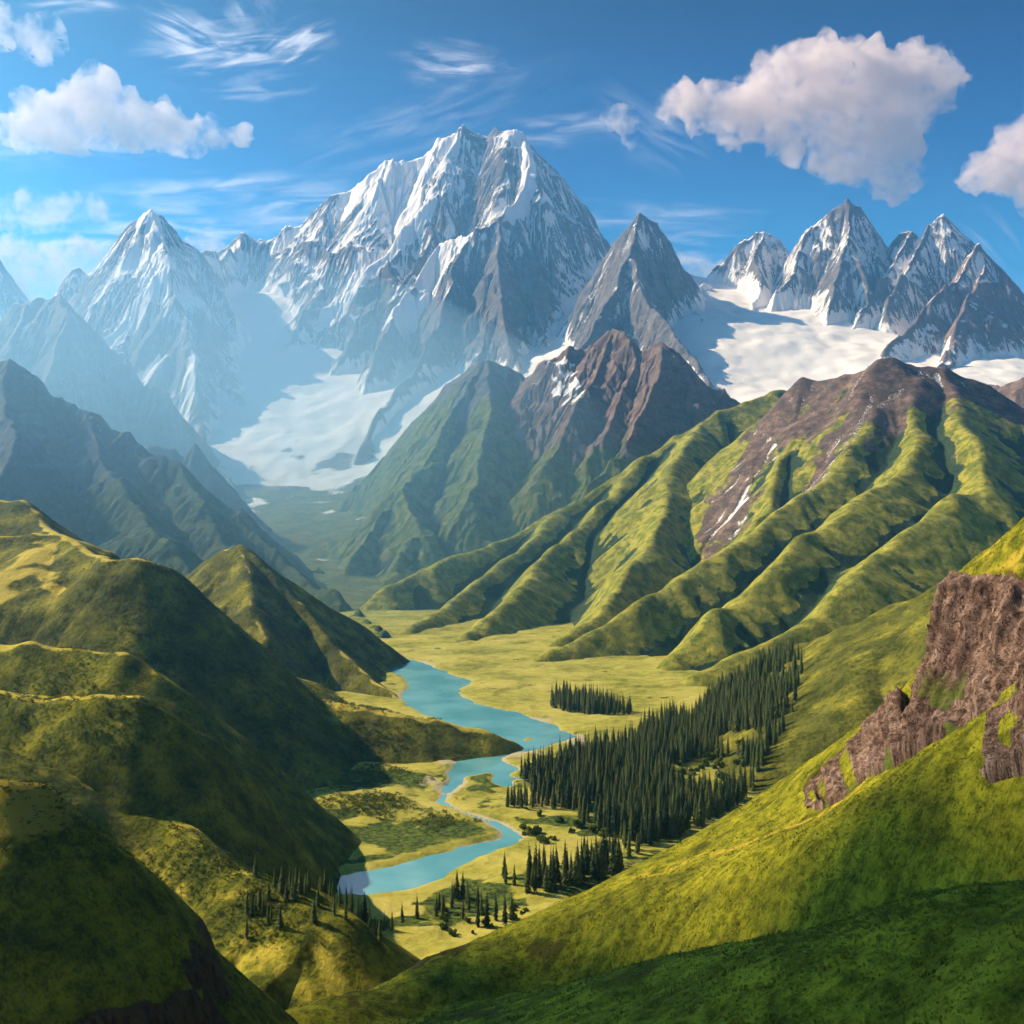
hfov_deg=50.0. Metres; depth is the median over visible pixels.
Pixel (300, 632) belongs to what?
pyramid hill
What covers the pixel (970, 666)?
tall cliff
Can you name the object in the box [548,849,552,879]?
conifer
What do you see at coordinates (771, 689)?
conifer
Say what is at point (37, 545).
long hill
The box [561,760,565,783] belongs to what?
conifer
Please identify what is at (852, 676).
grassy slope
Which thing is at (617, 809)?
conifer
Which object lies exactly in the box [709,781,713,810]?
conifer
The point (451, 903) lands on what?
conifer
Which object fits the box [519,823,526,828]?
shrub
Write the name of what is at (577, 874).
conifer
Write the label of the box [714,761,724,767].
shrub
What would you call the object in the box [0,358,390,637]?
dark mountain
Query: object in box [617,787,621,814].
conifer
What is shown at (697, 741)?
conifer
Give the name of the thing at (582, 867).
conifer
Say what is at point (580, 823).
shrub
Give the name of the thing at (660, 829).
conifer
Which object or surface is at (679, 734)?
conifer
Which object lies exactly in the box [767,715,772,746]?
conifer
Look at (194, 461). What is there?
blue ridge
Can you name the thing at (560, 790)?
conifer
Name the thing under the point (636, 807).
conifer
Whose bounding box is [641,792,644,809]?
conifer
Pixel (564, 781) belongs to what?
conifer
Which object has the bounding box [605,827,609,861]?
conifer
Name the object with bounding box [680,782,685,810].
conifer
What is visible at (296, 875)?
conifer
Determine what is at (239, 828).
hill
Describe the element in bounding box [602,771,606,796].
conifer
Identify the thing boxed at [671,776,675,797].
conifer
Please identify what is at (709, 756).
shrub
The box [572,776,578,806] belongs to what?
conifer
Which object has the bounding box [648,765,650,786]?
conifer
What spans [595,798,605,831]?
conifer
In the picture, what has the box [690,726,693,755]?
conifer
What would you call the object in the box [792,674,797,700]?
conifer
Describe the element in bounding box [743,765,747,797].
conifer
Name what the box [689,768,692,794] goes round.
conifer
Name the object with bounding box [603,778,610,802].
conifer
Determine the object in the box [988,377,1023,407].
rust ridge
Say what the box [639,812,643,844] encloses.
conifer
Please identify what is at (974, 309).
edge peak
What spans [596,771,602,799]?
conifer
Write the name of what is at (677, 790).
conifer
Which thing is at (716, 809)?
conifer
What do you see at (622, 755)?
conifer
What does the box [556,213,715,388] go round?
needle peak
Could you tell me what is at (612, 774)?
conifer
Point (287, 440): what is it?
glacier
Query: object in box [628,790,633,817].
conifer
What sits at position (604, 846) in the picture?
conifer
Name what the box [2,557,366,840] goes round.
scrub
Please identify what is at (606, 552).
back ridge
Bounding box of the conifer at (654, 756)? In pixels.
[652,746,657,768]
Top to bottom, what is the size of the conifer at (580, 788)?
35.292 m
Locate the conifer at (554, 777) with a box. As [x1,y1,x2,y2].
[552,761,556,787]
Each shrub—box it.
[447,929,456,936]
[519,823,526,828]
[525,826,537,835]
[530,826,539,834]
[537,809,542,816]
[538,835,549,843]
[555,816,564,822]
[568,827,575,832]
[573,819,585,827]
[588,825,596,831]
[598,828,608,835]
[679,767,687,773]
[701,757,709,765]
[704,752,715,759]
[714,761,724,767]
[715,770,727,778]
[733,759,740,764]
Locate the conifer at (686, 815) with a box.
[683,793,691,830]
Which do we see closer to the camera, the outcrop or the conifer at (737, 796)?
the outcrop
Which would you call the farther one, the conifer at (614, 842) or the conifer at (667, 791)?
the conifer at (667, 791)
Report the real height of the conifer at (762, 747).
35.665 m
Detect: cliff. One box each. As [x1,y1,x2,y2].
[896,571,1023,760]
[979,686,1023,784]
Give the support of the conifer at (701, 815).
on the valley floor
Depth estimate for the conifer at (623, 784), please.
1101.43 m
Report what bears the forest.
on the valley floor
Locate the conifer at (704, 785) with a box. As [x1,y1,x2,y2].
[702,770,706,794]
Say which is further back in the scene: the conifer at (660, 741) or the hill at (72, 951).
the conifer at (660, 741)
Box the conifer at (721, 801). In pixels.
[718,788,724,813]
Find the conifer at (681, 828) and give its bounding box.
[677,800,686,835]
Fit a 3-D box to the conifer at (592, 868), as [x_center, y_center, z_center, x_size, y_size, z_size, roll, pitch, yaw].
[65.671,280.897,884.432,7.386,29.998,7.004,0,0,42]
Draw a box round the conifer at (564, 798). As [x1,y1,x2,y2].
[563,777,566,808]
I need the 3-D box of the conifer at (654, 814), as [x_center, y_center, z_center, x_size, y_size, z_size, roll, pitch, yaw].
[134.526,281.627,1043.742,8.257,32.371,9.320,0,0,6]
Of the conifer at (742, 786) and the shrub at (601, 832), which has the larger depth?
the conifer at (742, 786)
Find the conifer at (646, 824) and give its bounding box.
[643,811,649,842]
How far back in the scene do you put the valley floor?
1166.43 m
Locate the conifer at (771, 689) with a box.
[768,679,774,702]
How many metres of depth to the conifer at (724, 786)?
1125.88 m
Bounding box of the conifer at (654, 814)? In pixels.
[651,796,656,823]
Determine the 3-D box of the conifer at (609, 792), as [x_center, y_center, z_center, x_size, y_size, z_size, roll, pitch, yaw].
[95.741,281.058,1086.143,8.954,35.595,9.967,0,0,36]
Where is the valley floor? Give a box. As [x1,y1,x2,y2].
[305,610,759,959]
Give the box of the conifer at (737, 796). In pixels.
[735,780,739,804]
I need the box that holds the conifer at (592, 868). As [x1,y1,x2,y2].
[589,847,594,877]
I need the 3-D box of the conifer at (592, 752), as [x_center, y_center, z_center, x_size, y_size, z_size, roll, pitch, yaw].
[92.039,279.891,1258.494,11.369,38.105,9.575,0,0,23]
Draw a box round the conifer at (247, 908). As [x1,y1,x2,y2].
[245,891,249,913]
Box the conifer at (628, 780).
[624,765,630,794]
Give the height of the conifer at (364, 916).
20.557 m
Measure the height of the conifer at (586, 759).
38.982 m
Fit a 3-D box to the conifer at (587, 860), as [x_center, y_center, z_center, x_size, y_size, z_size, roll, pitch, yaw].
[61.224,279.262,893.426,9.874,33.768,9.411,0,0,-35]
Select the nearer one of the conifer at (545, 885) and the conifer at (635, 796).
the conifer at (545, 885)
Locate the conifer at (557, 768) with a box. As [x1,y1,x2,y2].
[555,755,561,774]
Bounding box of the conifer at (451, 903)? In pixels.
[449,881,454,907]
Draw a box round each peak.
[0,260,29,321]
[0,295,246,503]
[53,209,252,442]
[217,124,615,375]
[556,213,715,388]
[705,232,788,310]
[766,198,890,329]
[851,214,974,334]
[865,243,1023,369]
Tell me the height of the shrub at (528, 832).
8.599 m
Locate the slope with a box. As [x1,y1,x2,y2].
[285,518,1023,1023]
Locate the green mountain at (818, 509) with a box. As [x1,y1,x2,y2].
[533,357,1023,686]
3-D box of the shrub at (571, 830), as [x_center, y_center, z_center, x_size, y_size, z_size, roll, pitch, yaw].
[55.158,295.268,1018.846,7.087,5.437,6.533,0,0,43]
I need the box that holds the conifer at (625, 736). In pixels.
[623,724,627,746]
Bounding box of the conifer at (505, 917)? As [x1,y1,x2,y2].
[501,895,507,924]
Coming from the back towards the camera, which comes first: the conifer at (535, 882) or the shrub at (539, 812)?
the shrub at (539, 812)
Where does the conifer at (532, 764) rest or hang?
on the valley floor
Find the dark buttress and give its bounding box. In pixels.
[353,219,566,464]
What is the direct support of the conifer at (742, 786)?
on the valley floor
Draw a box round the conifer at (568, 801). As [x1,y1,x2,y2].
[563,775,571,808]
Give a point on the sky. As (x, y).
(719, 123)
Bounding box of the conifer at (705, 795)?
[704,776,709,802]
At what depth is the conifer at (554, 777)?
1157.72 m
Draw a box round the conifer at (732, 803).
[729,779,735,806]
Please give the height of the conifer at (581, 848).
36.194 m
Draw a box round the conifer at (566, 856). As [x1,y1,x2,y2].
[561,839,568,877]
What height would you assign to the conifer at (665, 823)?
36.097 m
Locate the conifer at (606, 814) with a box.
[604,796,611,828]
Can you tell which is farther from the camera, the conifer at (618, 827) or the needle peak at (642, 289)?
the needle peak at (642, 289)
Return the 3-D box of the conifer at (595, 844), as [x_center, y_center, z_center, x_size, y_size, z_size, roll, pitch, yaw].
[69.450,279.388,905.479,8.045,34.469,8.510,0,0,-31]
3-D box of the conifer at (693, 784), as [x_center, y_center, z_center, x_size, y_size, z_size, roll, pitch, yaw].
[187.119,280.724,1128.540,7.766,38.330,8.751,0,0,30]
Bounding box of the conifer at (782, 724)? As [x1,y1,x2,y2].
[780,704,784,732]
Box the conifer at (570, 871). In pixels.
[567,853,573,880]
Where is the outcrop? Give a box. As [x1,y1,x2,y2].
[803,686,905,810]
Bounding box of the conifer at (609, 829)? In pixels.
[606,809,611,835]
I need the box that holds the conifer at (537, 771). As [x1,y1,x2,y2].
[535,757,539,781]
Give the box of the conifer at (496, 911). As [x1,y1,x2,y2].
[493,893,498,920]
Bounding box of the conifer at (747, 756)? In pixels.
[745,734,749,765]
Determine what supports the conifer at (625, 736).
on the valley floor
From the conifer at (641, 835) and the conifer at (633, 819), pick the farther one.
the conifer at (633, 819)
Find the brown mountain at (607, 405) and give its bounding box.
[499,328,740,537]
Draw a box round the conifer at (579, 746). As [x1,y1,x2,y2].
[576,735,580,758]
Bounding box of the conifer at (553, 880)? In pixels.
[550,856,556,889]
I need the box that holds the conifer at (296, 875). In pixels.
[293,863,298,891]
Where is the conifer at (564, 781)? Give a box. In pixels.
[563,774,566,800]
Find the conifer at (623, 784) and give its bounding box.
[622,776,626,803]
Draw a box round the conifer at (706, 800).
[704,779,708,814]
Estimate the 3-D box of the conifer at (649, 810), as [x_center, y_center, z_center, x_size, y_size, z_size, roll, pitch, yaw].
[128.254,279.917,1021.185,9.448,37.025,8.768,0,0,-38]
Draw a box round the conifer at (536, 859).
[534,842,537,880]
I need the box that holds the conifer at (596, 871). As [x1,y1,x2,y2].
[592,848,600,879]
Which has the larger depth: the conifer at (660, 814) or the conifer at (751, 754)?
the conifer at (751, 754)
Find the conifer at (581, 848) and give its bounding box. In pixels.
[579,837,585,870]
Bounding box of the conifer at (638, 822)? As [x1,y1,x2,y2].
[634,799,642,834]
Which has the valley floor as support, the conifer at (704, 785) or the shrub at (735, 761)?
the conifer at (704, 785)
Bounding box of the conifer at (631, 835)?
[629,817,634,840]
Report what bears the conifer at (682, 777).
on the valley floor
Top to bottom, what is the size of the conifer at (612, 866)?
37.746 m
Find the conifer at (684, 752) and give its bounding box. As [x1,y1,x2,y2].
[680,736,685,761]
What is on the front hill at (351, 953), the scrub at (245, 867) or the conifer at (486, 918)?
the scrub at (245, 867)
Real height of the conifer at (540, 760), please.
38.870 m
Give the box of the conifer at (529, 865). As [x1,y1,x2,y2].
[526,846,531,881]
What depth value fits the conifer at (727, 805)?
1096.22 m
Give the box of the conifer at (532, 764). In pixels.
[530,750,534,773]
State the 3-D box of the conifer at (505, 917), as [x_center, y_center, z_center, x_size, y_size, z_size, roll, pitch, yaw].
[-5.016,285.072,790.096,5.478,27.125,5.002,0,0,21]
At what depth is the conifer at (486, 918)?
788.63 m
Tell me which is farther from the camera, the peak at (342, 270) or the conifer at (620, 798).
the peak at (342, 270)
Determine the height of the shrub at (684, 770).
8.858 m
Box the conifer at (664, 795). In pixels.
[662,780,666,802]
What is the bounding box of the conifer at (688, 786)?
[686,775,690,793]
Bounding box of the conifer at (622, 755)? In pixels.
[621,743,623,765]
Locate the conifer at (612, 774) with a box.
[610,757,614,787]
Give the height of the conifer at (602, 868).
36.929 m
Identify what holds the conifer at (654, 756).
on the valley floor
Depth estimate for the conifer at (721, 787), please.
1103.75 m
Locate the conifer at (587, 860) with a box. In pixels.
[583,837,590,873]
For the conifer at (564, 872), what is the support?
on the valley floor
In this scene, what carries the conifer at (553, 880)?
on the valley floor
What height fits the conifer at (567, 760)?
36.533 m
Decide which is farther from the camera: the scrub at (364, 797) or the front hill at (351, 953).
the scrub at (364, 797)
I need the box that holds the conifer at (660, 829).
[657,804,662,838]
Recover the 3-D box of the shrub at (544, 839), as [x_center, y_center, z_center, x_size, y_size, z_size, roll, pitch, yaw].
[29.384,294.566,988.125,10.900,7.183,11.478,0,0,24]
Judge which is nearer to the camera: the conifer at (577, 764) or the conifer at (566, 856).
the conifer at (566, 856)
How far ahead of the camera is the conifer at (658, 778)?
1142.14 m
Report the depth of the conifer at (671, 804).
1029.07 m
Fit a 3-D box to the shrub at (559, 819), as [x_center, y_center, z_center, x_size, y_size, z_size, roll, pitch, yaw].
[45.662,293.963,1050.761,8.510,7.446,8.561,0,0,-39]
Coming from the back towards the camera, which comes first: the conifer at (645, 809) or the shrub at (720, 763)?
the shrub at (720, 763)
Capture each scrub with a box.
[0,775,221,954]
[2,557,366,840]
[80,715,373,957]
[216,606,481,830]
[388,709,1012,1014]
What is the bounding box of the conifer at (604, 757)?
[603,743,606,769]
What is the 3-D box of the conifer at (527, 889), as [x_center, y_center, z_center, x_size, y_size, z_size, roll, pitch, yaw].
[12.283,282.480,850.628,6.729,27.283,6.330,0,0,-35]
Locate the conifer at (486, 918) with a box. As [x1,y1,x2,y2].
[483,891,490,926]
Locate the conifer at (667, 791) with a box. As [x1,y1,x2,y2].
[665,777,669,802]
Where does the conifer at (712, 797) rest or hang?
on the valley floor
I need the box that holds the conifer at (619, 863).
[614,834,623,873]
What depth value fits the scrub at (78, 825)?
402.19 m
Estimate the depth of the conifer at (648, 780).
1130.69 m
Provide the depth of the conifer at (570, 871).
872.64 m
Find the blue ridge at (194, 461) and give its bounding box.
[146,443,279,543]
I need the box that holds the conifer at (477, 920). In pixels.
[475,899,480,927]
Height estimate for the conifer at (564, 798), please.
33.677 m
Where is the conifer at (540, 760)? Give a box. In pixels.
[539,745,541,773]
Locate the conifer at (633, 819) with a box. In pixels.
[627,806,635,836]
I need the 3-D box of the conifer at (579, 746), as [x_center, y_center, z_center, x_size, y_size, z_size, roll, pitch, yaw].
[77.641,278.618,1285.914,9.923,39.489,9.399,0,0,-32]
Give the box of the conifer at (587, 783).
[585,771,588,792]
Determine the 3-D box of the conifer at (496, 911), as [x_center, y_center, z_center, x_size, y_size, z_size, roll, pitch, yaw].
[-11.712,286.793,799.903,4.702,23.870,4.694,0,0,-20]
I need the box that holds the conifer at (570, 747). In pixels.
[567,736,572,756]
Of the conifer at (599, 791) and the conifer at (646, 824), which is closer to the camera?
the conifer at (646, 824)
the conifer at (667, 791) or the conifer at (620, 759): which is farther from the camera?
the conifer at (620, 759)
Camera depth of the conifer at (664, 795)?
1093.25 m
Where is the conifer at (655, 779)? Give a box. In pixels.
[653,770,657,793]
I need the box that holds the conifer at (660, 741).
[658,729,661,754]
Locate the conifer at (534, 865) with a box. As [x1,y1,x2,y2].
[531,852,536,877]
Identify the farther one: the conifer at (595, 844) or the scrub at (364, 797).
the scrub at (364, 797)
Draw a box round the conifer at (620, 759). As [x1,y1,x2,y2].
[618,751,621,770]
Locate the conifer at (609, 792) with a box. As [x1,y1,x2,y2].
[606,783,612,804]
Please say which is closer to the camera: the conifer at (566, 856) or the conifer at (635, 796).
the conifer at (566, 856)
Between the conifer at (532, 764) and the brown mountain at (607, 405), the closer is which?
the conifer at (532, 764)
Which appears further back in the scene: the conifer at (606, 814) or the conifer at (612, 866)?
the conifer at (606, 814)
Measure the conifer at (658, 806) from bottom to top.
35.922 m
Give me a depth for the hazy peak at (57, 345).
6984.91 m
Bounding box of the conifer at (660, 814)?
[656,801,663,830]
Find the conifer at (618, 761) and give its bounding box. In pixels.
[617,748,620,775]
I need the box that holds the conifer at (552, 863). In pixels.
[549,848,555,881]
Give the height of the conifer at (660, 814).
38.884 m
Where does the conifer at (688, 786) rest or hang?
on the valley floor
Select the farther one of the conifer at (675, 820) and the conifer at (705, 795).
the conifer at (705, 795)
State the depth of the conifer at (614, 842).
913.91 m
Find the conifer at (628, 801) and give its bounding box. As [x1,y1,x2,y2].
[627,788,630,818]
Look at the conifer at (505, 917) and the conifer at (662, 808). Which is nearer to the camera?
the conifer at (505, 917)
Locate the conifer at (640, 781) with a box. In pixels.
[638,768,641,789]
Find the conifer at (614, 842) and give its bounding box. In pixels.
[613,830,616,850]
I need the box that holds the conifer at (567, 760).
[566,751,569,771]
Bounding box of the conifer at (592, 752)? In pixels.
[591,744,595,764]
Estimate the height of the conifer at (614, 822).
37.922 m
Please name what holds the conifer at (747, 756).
on the grassy slope at (852, 676)
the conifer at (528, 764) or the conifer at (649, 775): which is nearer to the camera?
the conifer at (649, 775)
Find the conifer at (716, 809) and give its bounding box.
[713,792,720,817]
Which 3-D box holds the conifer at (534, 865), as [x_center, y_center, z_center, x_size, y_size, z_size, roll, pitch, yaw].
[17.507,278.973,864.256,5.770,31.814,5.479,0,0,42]
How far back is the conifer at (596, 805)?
1041.09 m
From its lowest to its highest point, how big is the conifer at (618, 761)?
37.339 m
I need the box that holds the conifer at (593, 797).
[591,776,595,802]
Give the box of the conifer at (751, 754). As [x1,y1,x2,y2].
[749,742,752,766]
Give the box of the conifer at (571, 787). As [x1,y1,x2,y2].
[570,777,572,798]
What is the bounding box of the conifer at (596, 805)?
[592,791,598,824]
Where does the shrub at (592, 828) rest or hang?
on the valley floor
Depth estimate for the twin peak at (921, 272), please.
8476.72 m
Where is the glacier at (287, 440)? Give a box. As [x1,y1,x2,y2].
[207,274,1023,610]
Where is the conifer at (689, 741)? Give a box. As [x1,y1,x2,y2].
[688,730,691,755]
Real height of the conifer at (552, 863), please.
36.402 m
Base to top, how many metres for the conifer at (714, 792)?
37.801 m
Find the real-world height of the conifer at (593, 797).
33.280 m
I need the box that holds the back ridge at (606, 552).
[360,390,786,648]
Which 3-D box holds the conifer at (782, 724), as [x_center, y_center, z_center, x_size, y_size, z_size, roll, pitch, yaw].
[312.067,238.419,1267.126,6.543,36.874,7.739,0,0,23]
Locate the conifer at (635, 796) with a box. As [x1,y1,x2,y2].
[633,785,636,809]
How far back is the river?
1422.19 m
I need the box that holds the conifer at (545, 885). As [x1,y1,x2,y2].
[542,861,549,890]
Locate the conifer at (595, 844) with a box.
[594,831,597,858]
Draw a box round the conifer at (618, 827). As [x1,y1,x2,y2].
[616,815,620,837]
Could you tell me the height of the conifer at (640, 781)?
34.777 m
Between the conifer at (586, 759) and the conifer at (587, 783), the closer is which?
the conifer at (587, 783)
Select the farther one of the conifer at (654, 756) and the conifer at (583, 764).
the conifer at (654, 756)
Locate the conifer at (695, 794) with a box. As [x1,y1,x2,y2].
[693,778,698,811]
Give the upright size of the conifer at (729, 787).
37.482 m
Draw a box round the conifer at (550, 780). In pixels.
[546,766,553,797]
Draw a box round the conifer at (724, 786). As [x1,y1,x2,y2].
[722,777,725,798]
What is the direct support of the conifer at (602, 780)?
on the valley floor
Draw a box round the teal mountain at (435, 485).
[323,360,569,585]
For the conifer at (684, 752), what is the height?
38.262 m
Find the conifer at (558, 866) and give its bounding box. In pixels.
[555,851,561,880]
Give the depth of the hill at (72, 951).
381.74 m
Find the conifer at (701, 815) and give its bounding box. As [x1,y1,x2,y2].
[697,793,705,826]
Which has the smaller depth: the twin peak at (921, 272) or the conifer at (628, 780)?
the conifer at (628, 780)
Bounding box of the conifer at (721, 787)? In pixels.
[720,778,723,805]
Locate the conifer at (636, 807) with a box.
[634,794,642,818]
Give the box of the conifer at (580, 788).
[577,780,582,808]
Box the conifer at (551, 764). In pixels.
[550,752,553,769]
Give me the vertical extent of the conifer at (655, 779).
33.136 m
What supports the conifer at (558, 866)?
on the valley floor
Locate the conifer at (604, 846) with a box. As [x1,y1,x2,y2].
[601,827,609,869]
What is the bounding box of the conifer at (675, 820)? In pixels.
[673,802,677,830]
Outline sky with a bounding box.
[0,0,1023,301]
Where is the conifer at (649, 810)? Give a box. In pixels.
[648,799,653,821]
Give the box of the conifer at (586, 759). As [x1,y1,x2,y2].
[585,751,589,774]
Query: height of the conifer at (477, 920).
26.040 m
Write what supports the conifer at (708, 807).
on the valley floor
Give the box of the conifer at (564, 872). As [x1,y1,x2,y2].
[562,843,567,884]
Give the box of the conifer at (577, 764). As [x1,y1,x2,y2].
[576,751,581,777]
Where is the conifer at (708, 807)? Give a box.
[706,790,712,819]
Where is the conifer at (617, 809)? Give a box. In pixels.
[615,794,618,819]
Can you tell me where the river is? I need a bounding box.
[337,659,574,894]
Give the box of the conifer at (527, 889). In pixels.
[524,859,531,893]
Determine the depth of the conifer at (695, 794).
1081.07 m
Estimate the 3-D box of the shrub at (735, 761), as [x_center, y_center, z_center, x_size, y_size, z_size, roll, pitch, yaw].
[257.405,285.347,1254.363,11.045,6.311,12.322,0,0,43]
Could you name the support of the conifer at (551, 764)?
on the valley floor
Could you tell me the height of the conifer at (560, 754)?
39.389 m
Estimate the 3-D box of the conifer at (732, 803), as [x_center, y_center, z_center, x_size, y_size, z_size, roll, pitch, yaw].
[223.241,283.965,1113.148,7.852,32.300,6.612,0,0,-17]
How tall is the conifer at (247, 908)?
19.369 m
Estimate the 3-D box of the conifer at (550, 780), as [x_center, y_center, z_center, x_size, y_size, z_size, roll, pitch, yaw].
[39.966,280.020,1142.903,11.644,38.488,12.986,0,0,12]
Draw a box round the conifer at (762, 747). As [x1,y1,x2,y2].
[759,735,764,759]
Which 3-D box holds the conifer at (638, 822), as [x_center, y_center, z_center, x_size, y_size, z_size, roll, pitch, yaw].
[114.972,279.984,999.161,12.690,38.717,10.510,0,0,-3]
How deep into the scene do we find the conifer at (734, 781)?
1146.51 m
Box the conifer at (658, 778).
[654,766,659,797]
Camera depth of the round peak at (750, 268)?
9308.58 m
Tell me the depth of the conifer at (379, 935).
636.04 m
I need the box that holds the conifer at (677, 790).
[675,778,681,806]
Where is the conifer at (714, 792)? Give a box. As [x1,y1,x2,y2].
[713,775,715,806]
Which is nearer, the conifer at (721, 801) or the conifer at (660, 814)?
the conifer at (660, 814)
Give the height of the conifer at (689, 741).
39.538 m
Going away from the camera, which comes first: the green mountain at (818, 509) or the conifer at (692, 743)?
the conifer at (692, 743)
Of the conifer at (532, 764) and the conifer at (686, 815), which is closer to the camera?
the conifer at (686, 815)
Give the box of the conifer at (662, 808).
[661,795,663,813]
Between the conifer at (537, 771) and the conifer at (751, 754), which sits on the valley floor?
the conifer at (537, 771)
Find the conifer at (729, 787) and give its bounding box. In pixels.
[727,775,730,797]
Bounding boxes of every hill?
[0,500,523,790]
[0,641,360,897]
[0,749,420,1009]
[0,779,298,1023]
[186,545,410,697]
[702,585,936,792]
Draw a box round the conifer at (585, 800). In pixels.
[582,788,586,813]
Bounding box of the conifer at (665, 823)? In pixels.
[662,801,668,833]
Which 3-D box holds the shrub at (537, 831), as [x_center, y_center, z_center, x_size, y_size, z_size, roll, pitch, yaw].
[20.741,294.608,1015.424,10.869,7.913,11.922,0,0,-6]
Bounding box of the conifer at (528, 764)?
[526,749,530,778]
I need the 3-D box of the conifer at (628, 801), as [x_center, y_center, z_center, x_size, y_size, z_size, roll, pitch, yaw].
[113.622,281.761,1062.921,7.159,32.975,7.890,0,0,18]
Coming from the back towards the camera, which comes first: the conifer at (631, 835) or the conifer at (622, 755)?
the conifer at (622, 755)
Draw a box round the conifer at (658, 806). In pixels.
[655,795,660,821]
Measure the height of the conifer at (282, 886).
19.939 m
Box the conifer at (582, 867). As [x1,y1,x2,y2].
[580,850,584,880]
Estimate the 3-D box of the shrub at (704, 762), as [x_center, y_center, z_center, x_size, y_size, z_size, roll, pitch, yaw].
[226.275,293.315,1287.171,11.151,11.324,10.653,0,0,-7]
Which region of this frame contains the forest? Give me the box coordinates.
[244,634,803,938]
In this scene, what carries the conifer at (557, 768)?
on the valley floor
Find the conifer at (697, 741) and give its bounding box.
[695,726,699,753]
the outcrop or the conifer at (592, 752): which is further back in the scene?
the conifer at (592, 752)
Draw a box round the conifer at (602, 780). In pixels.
[600,766,604,798]
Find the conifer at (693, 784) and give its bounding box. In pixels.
[692,771,695,792]
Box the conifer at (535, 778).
[531,764,537,791]
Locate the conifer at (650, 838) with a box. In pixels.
[647,805,653,844]
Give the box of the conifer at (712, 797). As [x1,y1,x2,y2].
[711,783,713,812]
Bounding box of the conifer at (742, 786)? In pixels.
[740,769,745,799]
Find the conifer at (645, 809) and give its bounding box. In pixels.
[642,798,648,834]
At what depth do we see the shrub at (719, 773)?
1216.99 m
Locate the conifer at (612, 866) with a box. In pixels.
[607,832,617,875]
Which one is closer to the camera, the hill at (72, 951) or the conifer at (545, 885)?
the hill at (72, 951)
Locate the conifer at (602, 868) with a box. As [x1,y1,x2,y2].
[598,838,607,877]
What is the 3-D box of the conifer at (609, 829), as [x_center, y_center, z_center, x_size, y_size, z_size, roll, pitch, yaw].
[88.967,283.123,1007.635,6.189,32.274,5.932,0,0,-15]
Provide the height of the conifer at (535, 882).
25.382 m
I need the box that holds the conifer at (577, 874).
[571,839,583,884]
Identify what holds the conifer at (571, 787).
on the valley floor
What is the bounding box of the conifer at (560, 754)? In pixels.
[558,745,562,768]
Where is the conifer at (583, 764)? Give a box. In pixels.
[582,757,586,778]
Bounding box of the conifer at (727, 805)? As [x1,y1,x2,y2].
[724,777,730,810]
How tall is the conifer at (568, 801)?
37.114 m
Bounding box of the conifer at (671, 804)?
[668,794,673,814]
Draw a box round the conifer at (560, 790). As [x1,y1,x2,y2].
[556,771,563,803]
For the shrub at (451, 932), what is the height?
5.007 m
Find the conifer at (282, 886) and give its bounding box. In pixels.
[277,864,285,892]
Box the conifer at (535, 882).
[532,863,537,890]
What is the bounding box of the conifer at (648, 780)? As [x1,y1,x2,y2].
[646,769,649,794]
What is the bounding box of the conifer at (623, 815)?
[620,796,626,831]
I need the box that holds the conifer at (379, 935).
[377,915,382,942]
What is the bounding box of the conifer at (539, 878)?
[536,847,542,885]
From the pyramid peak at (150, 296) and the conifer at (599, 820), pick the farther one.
the pyramid peak at (150, 296)
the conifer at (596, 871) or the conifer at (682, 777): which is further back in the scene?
the conifer at (682, 777)
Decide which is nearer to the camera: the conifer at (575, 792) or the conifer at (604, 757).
the conifer at (575, 792)
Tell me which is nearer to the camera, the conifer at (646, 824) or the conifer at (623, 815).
the conifer at (646, 824)
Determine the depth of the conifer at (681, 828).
1006.98 m
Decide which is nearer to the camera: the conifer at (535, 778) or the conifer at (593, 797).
the conifer at (593, 797)
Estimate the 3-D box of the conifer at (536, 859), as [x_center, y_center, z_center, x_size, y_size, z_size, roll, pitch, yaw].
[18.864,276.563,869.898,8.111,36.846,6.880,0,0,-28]
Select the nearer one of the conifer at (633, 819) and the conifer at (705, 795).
the conifer at (633, 819)
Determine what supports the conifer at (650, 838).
on the valley floor
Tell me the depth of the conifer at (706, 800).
1077.04 m
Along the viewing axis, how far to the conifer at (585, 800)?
1068.36 m
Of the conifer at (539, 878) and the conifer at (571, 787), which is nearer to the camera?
the conifer at (539, 878)
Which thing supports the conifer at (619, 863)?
on the valley floor
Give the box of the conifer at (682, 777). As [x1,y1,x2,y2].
[680,769,684,789]
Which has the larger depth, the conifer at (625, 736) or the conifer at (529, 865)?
the conifer at (625, 736)
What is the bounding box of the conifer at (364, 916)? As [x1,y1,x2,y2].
[360,891,368,923]
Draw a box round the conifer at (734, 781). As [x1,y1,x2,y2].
[732,763,736,795]
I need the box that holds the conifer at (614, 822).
[610,795,617,833]
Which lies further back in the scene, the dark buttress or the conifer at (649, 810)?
the dark buttress
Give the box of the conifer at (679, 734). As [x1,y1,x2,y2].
[677,726,684,746]

